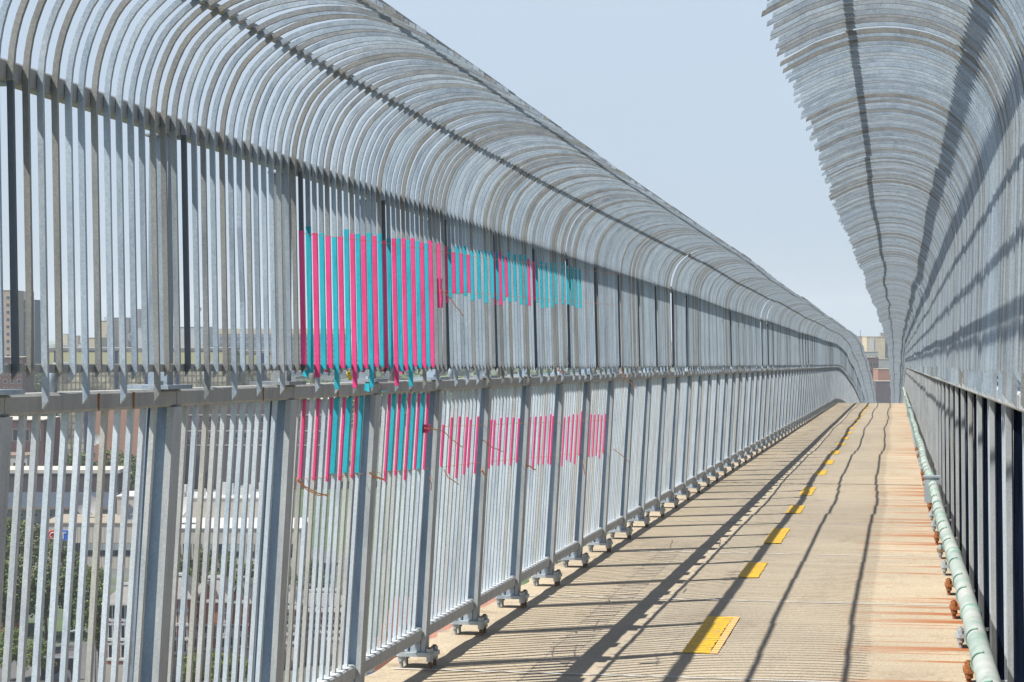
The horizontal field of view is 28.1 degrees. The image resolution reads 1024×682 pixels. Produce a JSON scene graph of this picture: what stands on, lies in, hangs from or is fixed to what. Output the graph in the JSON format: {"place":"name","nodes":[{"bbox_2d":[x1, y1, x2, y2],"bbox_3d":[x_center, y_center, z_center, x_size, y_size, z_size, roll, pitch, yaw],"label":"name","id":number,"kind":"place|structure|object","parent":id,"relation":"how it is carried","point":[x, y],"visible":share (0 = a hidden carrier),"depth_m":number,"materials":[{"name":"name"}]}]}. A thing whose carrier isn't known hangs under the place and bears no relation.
{"place":"outdoors","nodes":[
{"label":"outdoors","id":0,"kind":"place"},
{"bbox_2d":[3,290,23,355],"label":"apartment tower","id":1,"kind":"structure","parent":0,"point":[7,326],"depth_m":900.03,"materials":[{"name":"concrete"}]},
{"bbox_2d":[10,452,38,465],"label":"row house","id":2,"kind":"structure","parent":0,"point":[13,459],"depth_m":500.18,"materials":[{"name":"beige glass"}]},
{"bbox_2d":[24,291,41,391],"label":"glass tower","id":3,"kind":"structure","parent":0,"point":[37,333],"depth_m":933.27,"materials":[{"name":"black"}]},
{"bbox_2d":[102,317,117,346],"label":"stair tower","id":4,"kind":"structure","parent":0,"point":[104,328],"depth_m":1181.28,"materials":[{"name":"beige concrete"}]},
{"bbox_2d":[116,491,133,514],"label":"roof pavilion","id":5,"kind":"structure","parent":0,"point":[131,498],"depth_m":400.19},
{"bbox_2d":[0,341,671,681],"bbox_3d":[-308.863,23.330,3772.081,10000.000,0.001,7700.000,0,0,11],"label":"ground","id":6,"kind":"structure","parent":0,"point":[31,626],"depth_m":373.94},
{"bbox_2d":[0,627,27,667],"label":"tree","id":7,"kind":"object","parent":6,"relation":"on","point":[14,648],"visible":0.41,"depth_m":261.45,"materials":[{"name":"green plant"}]},
{"bbox_2d":[0,356,33,392],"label":"apartment block","id":8,"kind":"structure","parent":6,"relation":"on","point":[21,381],"depth_m":760.11,"materials":[{"name":"brick"}]},
{"bbox_2d":[1,555,35,638],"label":"tree","id":9,"kind":"object","parent":6,"relation":"on","point":[32,602],"visible":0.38,"depth_m":284.53,"materials":[{"name":"green plant"}]},
{"bbox_2d":[5,554,49,605],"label":"tree","id":10,"kind":"object","parent":6,"relation":"on","point":[20,571],"visible":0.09,"depth_m":298.98,"materials":[{"name":"green plant"}]},
{"bbox_2d":[7,522,52,566],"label":"tree","id":11,"kind":"object","parent":6,"relation":"on","point":[36,541],"visible":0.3,"depth_m":346.45,"materials":[{"name":"green plant"}]},
{"bbox_2d":[10,416,60,465],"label":"brick shed","id":12,"kind":"structure","parent":6,"relation":"on","point":[43,430],"depth_m":540.18,"materials":[{"name":"brown brick"}]},
{"bbox_2d":[25,638,46,671],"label":"tree","id":13,"kind":"object","parent":6,"relation":"on","point":[43,653],"visible":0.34,"depth_m":259.80,"materials":[{"name":"green plant"}]},
{"bbox_2d":[29,562,64,639],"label":"tree","id":14,"kind":"object","parent":6,"relation":"on","point":[34,571],"visible":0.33,"depth_m":295.20,"materials":[{"name":"green plant"}]},
{"bbox_2d":[37,536,67,581],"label":"tree","id":15,"kind":"object","parent":6,"relation":"on","point":[63,551],"visible":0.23,"depth_m":344.67,"materials":[{"name":"green plant"}]},
{"bbox_2d":[41,657,73,679],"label":"billboard","id":16,"kind":"object","parent":6,"relation":"on","point":[57,669],"visible":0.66,"depth_m":262.24,"materials":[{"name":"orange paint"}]},
{"bbox_2d":[7,466,123,531],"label":"depot","id":17,"kind":"structure","parent":6,"relation":"on","point":[39,491],"depth_m":460.38,"materials":[{"name":"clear glass"}]},
{"bbox_2d":[47,565,89,637],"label":"tree","id":18,"kind":"object","parent":6,"relation":"on","point":[75,580],"visible":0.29,"depth_m":297.37,"materials":[{"name":"green plant"}]},
{"bbox_2d":[72,587,102,665],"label":"tree","id":19,"kind":"object","parent":6,"relation":"on","point":[98,619],"visible":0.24,"depth_m":271.20,"materials":[{"name":"green plant"}]},
{"bbox_2d":[72,580,102,624],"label":"tree","id":20,"kind":"object","parent":6,"relation":"on","point":[74,603],"visible":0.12,"depth_m":289.46,"materials":[{"name":"green plant"}]},
{"bbox_2d":[47,514,131,567],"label":"office wing","id":21,"kind":"structure","parent":6,"relation":"on","point":[91,537],"depth_m":385.21,"materials":[{"name":"concrete"}]},
{"bbox_2d":[78,493,95,515],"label":"satellite dish","id":22,"kind":"object","parent":21,"relation":"on","point":[80,504],"visible":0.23,"depth_m":396.05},
{"bbox_2d":[93,409,139,492],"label":"brick hall","id":23,"kind":"structure","parent":6,"relation":"on","point":[122,429],"depth_m":560.15,"materials":[{"name":"brick"}]},
{"bbox_2d":[101,581,133,681],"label":"townhouse","id":24,"kind":"structure","parent":6,"relation":"on","point":[110,633],"depth_m":256.19,"materials":[{"name":"grey brick"}]},
{"bbox_2d":[118,452,136,490],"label":"tree","id":25,"kind":"object","parent":6,"relation":"on","point":[133,465],"visible":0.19,"depth_m":499.78,"materials":[{"name":"green plant"}]},
{"bbox_2d":[49,347,239,456],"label":"low-rise apartment block","id":26,"kind":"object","parent":6,"relation":"on","point":[103,381],"visible":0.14,"depth_m":640.07,"materials":[{"name":"concrete"}]},
{"bbox_2d":[138,327,212,346],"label":"white hall","id":27,"kind":"structure","parent":6,"relation":"on","point":[181,336],"depth_m":1060.01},
{"bbox_2d":[172,572,200,679],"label":"townhouse","id":28,"kind":"structure","parent":6,"relation":"on","point":[178,618],"depth_m":262.20,"materials":[{"name":"grey brick"}]},
{"bbox_2d":[179,553,201,582],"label":"tree","id":29,"kind":"object","parent":6,"relation":"on","point":[190,565],"visible":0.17,"depth_m":334.72,"materials":[{"name":"green plant"}]},
{"bbox_2d":[194,575,235,674],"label":"townhouse","id":30,"kind":"structure","parent":6,"relation":"on","point":[206,616],"depth_m":266.17,"materials":[{"name":"grey brick"}]},
{"bbox_2d":[182,482,259,517],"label":"plant room","id":31,"kind":"object","parent":6,"relation":"on","point":[213,504],"visible":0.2,"depth_m":392.20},
{"bbox_2d":[230,576,252,672],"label":"townhouse","id":32,"kind":"structure","parent":6,"relation":"on","point":[249,620],"depth_m":268.19,"materials":[{"name":"grey brick"}]},
{"bbox_2d":[179,518,307,576],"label":"office wing","id":33,"kind":"structure","parent":6,"relation":"on","point":[220,537],"depth_m":372.22,"materials":[{"name":"concrete"}]},
{"bbox_2d":[237,350,270,385],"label":"mirrored office","id":34,"kind":"structure","parent":6,"relation":"on","point":[246,377],"depth_m":660.07,"materials":[{"name":"mirror"}]},
{"bbox_2d":[179,397,337,488],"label":"school block","id":35,"kind":"structure","parent":6,"relation":"on","point":[226,444],"depth_m":575.18,"materials":[{"name":"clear glass"}]},
{"bbox_2d":[219,329,350,380],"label":"office slab","id":36,"kind":"structure","parent":6,"relation":"on","point":[325,376],"depth_m":1500.00,"materials":[{"name":"concrete"}]},
{"bbox_2d":[284,585,303,667],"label":"townhouse","id":37,"kind":"structure","parent":6,"relation":"on","point":[295,609],"depth_m":272.20,"materials":[{"name":"grey brick"}]},
{"bbox_2d":[296,557,330,590],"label":"tree","id":38,"kind":"object","parent":6,"relation":"on","point":[311,575],"visible":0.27,"depth_m":329.50,"materials":[{"name":"green plant"}]},
{"bbox_2d":[300,588,342,662],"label":"townhouse","id":39,"kind":"structure","parent":6,"relation":"on","point":[321,625],"depth_m":276.19,"materials":[{"name":"grey brick"}]},
{"bbox_2d":[375,597,495,671],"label":"brick works","id":40,"kind":"structure","parent":6,"relation":"on","point":[433,635],"depth_m":245.37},
{"bbox_2d":[46,341,838,425],"bbox_3d":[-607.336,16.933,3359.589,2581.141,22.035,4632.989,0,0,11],"label":"woods","id":41,"kind":"object","parent":6,"relation":"on","point":[405,375],"visible":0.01,"depth_m":1539.72,"materials":[{"name":"green plant"}]},
{"bbox_2d":[0,0,965,340],"label":"sky","id":42,"kind":"structure","parent":0,"point":[692,100],"materials":[{"name":"blue"}]},
{"bbox_2d":[364,403,975,681],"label":"path","id":43,"kind":"structure","parent":0,"point":[645,633],"depth_m":13.47,"materials":[{"name":"beige concrete"}]},
{"bbox_2d":[0,367,860,681],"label":"railing","id":44,"kind":"object","parent":43,"relation":"on","point":[672,435],"visible":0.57,"depth_m":8.78,"materials":[{"name":"metal"}]},
{"bbox_2d":[298,400,306,478],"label":"tape strip","id":45,"kind":"object","parent":44,"relation":"attached to","point":[302,439],"visible":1,"depth_m":7.89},
{"bbox_2d":[312,399,320,479],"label":"tape strip","id":46,"kind":"object","parent":44,"relation":"attached to","point":[316,439],"visible":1,"depth_m":8.09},
{"bbox_2d":[325,398,333,480],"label":"tape strip","id":47,"kind":"object","parent":44,"relation":"attached to","point":[329,438],"visible":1,"depth_m":8.28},
{"bbox_2d":[330,398,339,472],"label":"tape strip","id":48,"kind":"object","parent":44,"relation":"attached to","point":[334,435],"visible":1,"depth_m":8.37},
{"bbox_2d":[338,398,345,480],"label":"tape strip","id":49,"kind":"object","parent":44,"relation":"attached to","point":[342,439],"visible":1,"depth_m":8.46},
{"bbox_2d":[342,397,351,472],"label":"tape strip","id":50,"kind":"object","parent":44,"relation":"attached to","point":[347,434],"visible":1,"depth_m":8.56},
{"bbox_2d":[350,397,357,477],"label":"tape strip","id":51,"kind":"object","parent":44,"relation":"attached to","point":[354,437],"visible":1,"depth_m":8.65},
{"bbox_2d":[355,396,363,472],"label":"tape strip","id":52,"kind":"object","parent":44,"relation":"attached to","point":[359,436],"visible":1,"depth_m":8.75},
{"bbox_2d":[383,394,391,480],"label":"tape strip","id":53,"kind":"object","parent":44,"relation":"attached to","point":[387,437],"visible":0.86,"depth_m":9.23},
{"bbox_2d":[387,394,396,470],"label":"tape strip","id":54,"kind":"object","parent":44,"relation":"attached to","point":[391,436],"visible":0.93,"depth_m":9.32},
{"bbox_2d":[394,394,401,474],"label":"tape strip","id":55,"kind":"object","parent":44,"relation":"attached to","point":[397,434],"visible":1,"depth_m":9.41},
{"bbox_2d":[397,394,405,470],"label":"tape strip","id":56,"kind":"object","parent":44,"relation":"attached to","point":[401,431],"visible":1,"depth_m":9.51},
{"bbox_2d":[404,394,410,479],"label":"tape strip","id":57,"kind":"object","parent":44,"relation":"attached to","point":[407,436],"visible":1,"depth_m":9.61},
{"bbox_2d":[407,394,415,469],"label":"tape strip","id":58,"kind":"object","parent":44,"relation":"attached to","point":[411,437],"visible":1,"depth_m":9.70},
{"bbox_2d":[414,394,420,468],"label":"tape strip","id":59,"kind":"object","parent":44,"relation":"attached to","point":[417,431],"visible":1,"depth_m":9.80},
{"bbox_2d":[416,393,424,468],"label":"tape strip","id":60,"kind":"object","parent":44,"relation":"attached to","point":[420,434],"visible":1,"depth_m":9.89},
{"bbox_2d":[423,393,429,468],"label":"tape strip","id":61,"kind":"object","parent":44,"relation":"attached to","point":[425,437],"visible":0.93,"depth_m":9.99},
{"bbox_2d":[0,0,875,408],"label":"curved barrier","id":62,"kind":"object","parent":44,"relation":"attached to","point":[640,238],"visible":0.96,"depth_m":7.73,"materials":[{"name":"metal"}]},
{"bbox_2d":[299,231,306,364],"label":"tape strip","id":63,"kind":"object","parent":62,"relation":"attached to","point":[302,297],"visible":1,"depth_m":7.55,"materials":[{"name":"plastic"}]},
{"bbox_2d":[303,226,313,377],"bbox_3d":[-0.760,-0.145,7.644,0.039,0.565,0.019,0,-1,11],"label":"tape strip","id":64,"kind":"object","parent":62,"relation":"attached to","point":[309,302],"visible":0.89,"depth_m":7.64,"materials":[{"name":"plastic"}]},
{"bbox_2d":[312,233,319,376],"bbox_3d":[-0.739,-0.136,7.732,0.032,0.546,0.014,0,-1,11],"label":"tape strip","id":65,"kind":"object","parent":62,"relation":"attached to","point":[316,305],"visible":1,"depth_m":7.73,"materials":[{"name":"plastic"}]},
{"bbox_2d":[319,233,326,373],"bbox_3d":[-0.727,-0.144,7.819,0.038,0.537,0.018,0,-1,11],"label":"tape strip","id":66,"kind":"object","parent":62,"relation":"attached to","point":[322,301],"visible":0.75,"depth_m":7.82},
{"bbox_2d":[325,236,332,371],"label":"tape strip","id":67,"kind":"object","parent":62,"relation":"attached to","point":[329,304],"visible":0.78,"depth_m":7.90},
{"bbox_2d":[332,237,339,388],"bbox_3d":[-0.689,-0.110,7.999,0.033,0.592,0.014,0,-1,11],"label":"tape strip","id":68,"kind":"object","parent":62,"relation":"attached to","point":[335,315],"visible":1,"depth_m":7.99,"materials":[{"name":"plastic"}]},
{"bbox_2d":[338,236,344,367],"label":"tape strip","id":69,"kind":"object","parent":62,"relation":"attached to","point":[341,302],"visible":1,"depth_m":8.08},
{"bbox_2d":[344,229,351,367],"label":"tape strip","id":70,"kind":"object","parent":62,"relation":"attached to","point":[347,299],"visible":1,"depth_m":8.17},
{"bbox_2d":[350,234,357,387],"bbox_3d":[-0.639,-0.122,8.264,0.034,0.622,0.014,0,-1,11],"label":"tape strip","id":71,"kind":"object","parent":62,"relation":"attached to","point":[353,314],"visible":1,"depth_m":8.26,"materials":[{"name":"plastic"}]},
{"bbox_2d":[355,234,362,374],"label":"tape strip","id":72,"kind":"object","parent":62,"relation":"attached to","point":[359,303],"visible":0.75,"depth_m":8.34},
{"bbox_2d":[361,236,367,371],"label":"tape strip","id":73,"kind":"object","parent":62,"relation":"attached to","point":[364,304],"visible":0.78,"depth_m":8.43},
{"bbox_2d":[364,233,373,391],"bbox_3d":[-0.593,-0.120,8.527,0.040,0.664,0.019,0,-1,11],"label":"tape strip","id":74,"kind":"object","parent":62,"relation":"attached to","point":[370,384],"visible":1,"depth_m":8.52,"materials":[{"name":"plastic"}]},
{"bbox_2d":[372,236,378,370],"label":"tape strip","id":75,"kind":"object","parent":62,"relation":"attached to","point":[375,303],"visible":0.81,"depth_m":8.61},
{"bbox_2d":[377,233,384,366],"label":"tape strip","id":76,"kind":"object","parent":62,"relation":"attached to","point":[380,301],"visible":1,"depth_m":8.70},
{"bbox_2d":[379,240,388,371],"bbox_3d":[-0.549,-0.150,8.792,0.038,0.568,0.018,0,-1,11],"label":"tape strip","id":77,"kind":"object","parent":62,"relation":"attached to","point":[385,311],"visible":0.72,"depth_m":8.79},
{"bbox_2d":[386,238,393,371],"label":"tape strip","id":78,"kind":"object","parent":62,"relation":"attached to","point":[390,306],"visible":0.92,"depth_m":8.87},
{"bbox_2d":[392,238,398,385],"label":"tape strip","id":79,"kind":"object","parent":62,"relation":"on","point":[395,319],"visible":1,"depth_m":8.96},
{"bbox_2d":[396,238,403,371],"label":"tape strip","id":80,"kind":"object","parent":62,"relation":"attached to","point":[399,298],"visible":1,"depth_m":9.05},
{"bbox_2d":[399,238,407,373],"bbox_3d":[-0.482,-0.155,9.144,0.038,0.609,0.018,0,-1,11],"label":"tape strip","id":81,"kind":"object","parent":62,"relation":"attached to","point":[404,300],"visible":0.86,"depth_m":9.14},
{"bbox_2d":[406,240,412,385],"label":"tape strip","id":82,"kind":"object","parent":62,"relation":"on","point":[409,310],"visible":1,"depth_m":9.23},
{"bbox_2d":[410,238,417,370],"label":"tape strip","id":83,"kind":"object","parent":62,"relation":"attached to","point":[413,289],"visible":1,"depth_m":9.31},
{"bbox_2d":[415,241,421,367],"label":"tape strip","id":84,"kind":"object","parent":62,"relation":"attached to","point":[418,303],"visible":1,"depth_m":9.41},
{"bbox_2d":[420,243,426,367],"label":"tape strip","id":85,"kind":"object","parent":62,"relation":"on","point":[423,313],"visible":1,"depth_m":9.50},
{"bbox_2d":[424,243,430,366],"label":"tape strip","id":86,"kind":"object","parent":62,"relation":"attached to","point":[427,310],"visible":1,"depth_m":9.58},
{"bbox_2d":[428,240,434,366],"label":"tape strip","id":87,"kind":"object","parent":62,"relation":"attached to","point":[431,298],"visible":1,"depth_m":9.67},
{"bbox_2d":[433,279,442,307],"bbox_3d":[-0.353,-0.228,9.786,0.043,0.140,0.040,0,0,11],"label":"tape wad","id":88,"kind":"object","parent":62,"relation":"attached to","point":[440,294],"visible":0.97,"depth_m":9.77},
{"bbox_2d":[445,246,448,302],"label":"tape strip","id":89,"kind":"object","parent":62,"relation":"on","point":[446,273],"visible":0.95,"depth_m":10.03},
{"bbox_2d":[448,249,452,297],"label":"tape strip","id":90,"kind":"object","parent":62,"relation":"attached to","point":[450,271],"visible":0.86,"depth_m":10.11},
{"bbox_2d":[452,252,455,292],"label":"tape strip","id":91,"kind":"object","parent":62,"relation":"attached to","point":[453,273],"visible":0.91,"depth_m":10.20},
{"bbox_2d":[455,246,459,293],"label":"tape strip","id":92,"kind":"object","parent":62,"relation":"attached to","point":[457,270],"visible":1,"depth_m":10.29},
{"bbox_2d":[463,246,467,295],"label":"tape strip","id":93,"kind":"object","parent":62,"relation":"on","point":[465,267],"visible":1,"depth_m":10.47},
{"bbox_2d":[470,251,474,300],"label":"tape strip","id":94,"kind":"object","parent":62,"relation":"attached to","point":[472,274],"visible":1,"depth_m":10.64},
{"bbox_2d":[477,251,481,298],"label":"tape strip","id":95,"kind":"object","parent":62,"relation":"on","point":[479,271],"visible":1,"depth_m":10.82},
{"bbox_2d":[484,250,487,302],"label":"tape strip","id":96,"kind":"object","parent":62,"relation":"on","point":[485,278],"visible":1,"depth_m":10.99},
{"bbox_2d":[490,252,494,297],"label":"tape strip","id":97,"kind":"object","parent":62,"relation":"on","point":[492,271],"visible":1,"depth_m":11.18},
{"bbox_2d":[495,252,499,299],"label":"tape strip","id":98,"kind":"object","parent":62,"relation":"on","point":[497,277],"visible":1,"depth_m":11.35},
{"bbox_2d":[498,252,502,304],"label":"tape strip","id":99,"kind":"object","parent":62,"relation":"attached to","point":[500,277],"visible":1,"depth_m":11.44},
{"bbox_2d":[507,252,511,301],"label":"tape strip","id":100,"kind":"object","parent":62,"relation":"on","point":[509,275],"visible":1,"depth_m":11.71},
{"bbox_2d":[455,416,460,477],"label":"tape strip","id":101,"kind":"object","parent":44,"relation":"attached to","point":[458,442],"visible":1,"depth_m":10.75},
{"bbox_2d":[400,668,830,681],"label":"path joint","id":102,"kind":"object","parent":43,"relation":"on","point":[622,675],"visible":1,"depth_m":9.80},
{"bbox_2d":[682,616,732,652],"bbox_3d":[1.088,1.619,11.328,0.152,0.026,1.550,0,0,11],"label":"road marking","id":103,"kind":"object","parent":43,"relation":"on","point":[705,637],"visible":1,"depth_m":11.24,"materials":[{"name":"yellow paint"}]},
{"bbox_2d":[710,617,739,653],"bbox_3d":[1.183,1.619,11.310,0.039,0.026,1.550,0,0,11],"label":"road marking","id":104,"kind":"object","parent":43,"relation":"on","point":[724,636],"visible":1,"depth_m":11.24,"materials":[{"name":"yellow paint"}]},
{"bbox_2d":[738,562,765,577],"bbox_3d":[1.748,1.658,14.842,0.152,0.018,1.100,0,0,11],"label":"road marking","id":105,"kind":"object","parent":43,"relation":"on","point":[753,569],"visible":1,"depth_m":14.85,"materials":[{"name":"yellow paint"}]},
{"bbox_2d":[763,528,789,542],"bbox_3d":[2.308,1.691,17.815,0.154,0.026,1.550,0,0,11],"label":"road marking","id":106,"kind":"object","parent":43,"relation":"on","point":[776,535],"visible":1,"depth_m":17.79,"materials":[{"name":"yellow paint"}]},
{"bbox_2d":[902,367,1023,681],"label":"railing","id":107,"kind":"object","parent":43,"relation":"on","point":[973,442],"visible":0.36,"depth_m":9.59,"materials":[{"name":"metal"}]},
{"bbox_2d":[761,0,1023,407],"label":"curved barrier","id":108,"kind":"object","parent":107,"relation":"attached to","point":[923,167],"visible":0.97,"depth_m":8.33,"materials":[{"name":"metal"}]},
{"bbox_2d":[902,387,1006,681],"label":"handrail pipe","id":109,"kind":"object","parent":107,"relation":"attached to","point":[983,665],"visible":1,"depth_m":8.24,"materials":[{"name":"metal"}]},
{"bbox_2d":[862,337,884,358],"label":"building","id":110,"kind":"structure","parent":0,"point":[873,344],"depth_m":1350.04,"materials":[{"name":"beige concrete"}]},
{"bbox_2d":[873,368,889,379],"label":"building","id":111,"kind":"structure","parent":0,"point":[881,373],"depth_m":1040.12,"materials":[{"name":"pink brick"}]},
{"bbox_2d":[873,380,890,402],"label":"building","id":112,"kind":"structure","parent":0,"point":[882,388],"depth_m":980.16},
{"label":"street","id":113,"kind":"structure","parent":0,"visible":0},
{"bbox_2d":[176,652,204,681],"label":"tree","id":114,"kind":"object","parent":113,"relation":"on","point":[194,667],"visible":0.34,"depth_m":249.36,"materials":[{"name":"green plant"}]},
{"bbox_2d":[202,650,231,681],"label":"tree","id":115,"kind":"object","parent":113,"relation":"on","point":[213,665],"visible":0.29,"depth_m":249.49,"materials":[{"name":"green plant"}]},
{"bbox_2d":[222,653,247,681],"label":"tree","id":116,"kind":"object","parent":113,"relation":"on","point":[246,671],"visible":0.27,"depth_m":249.92,"materials":[{"name":"green plant"}]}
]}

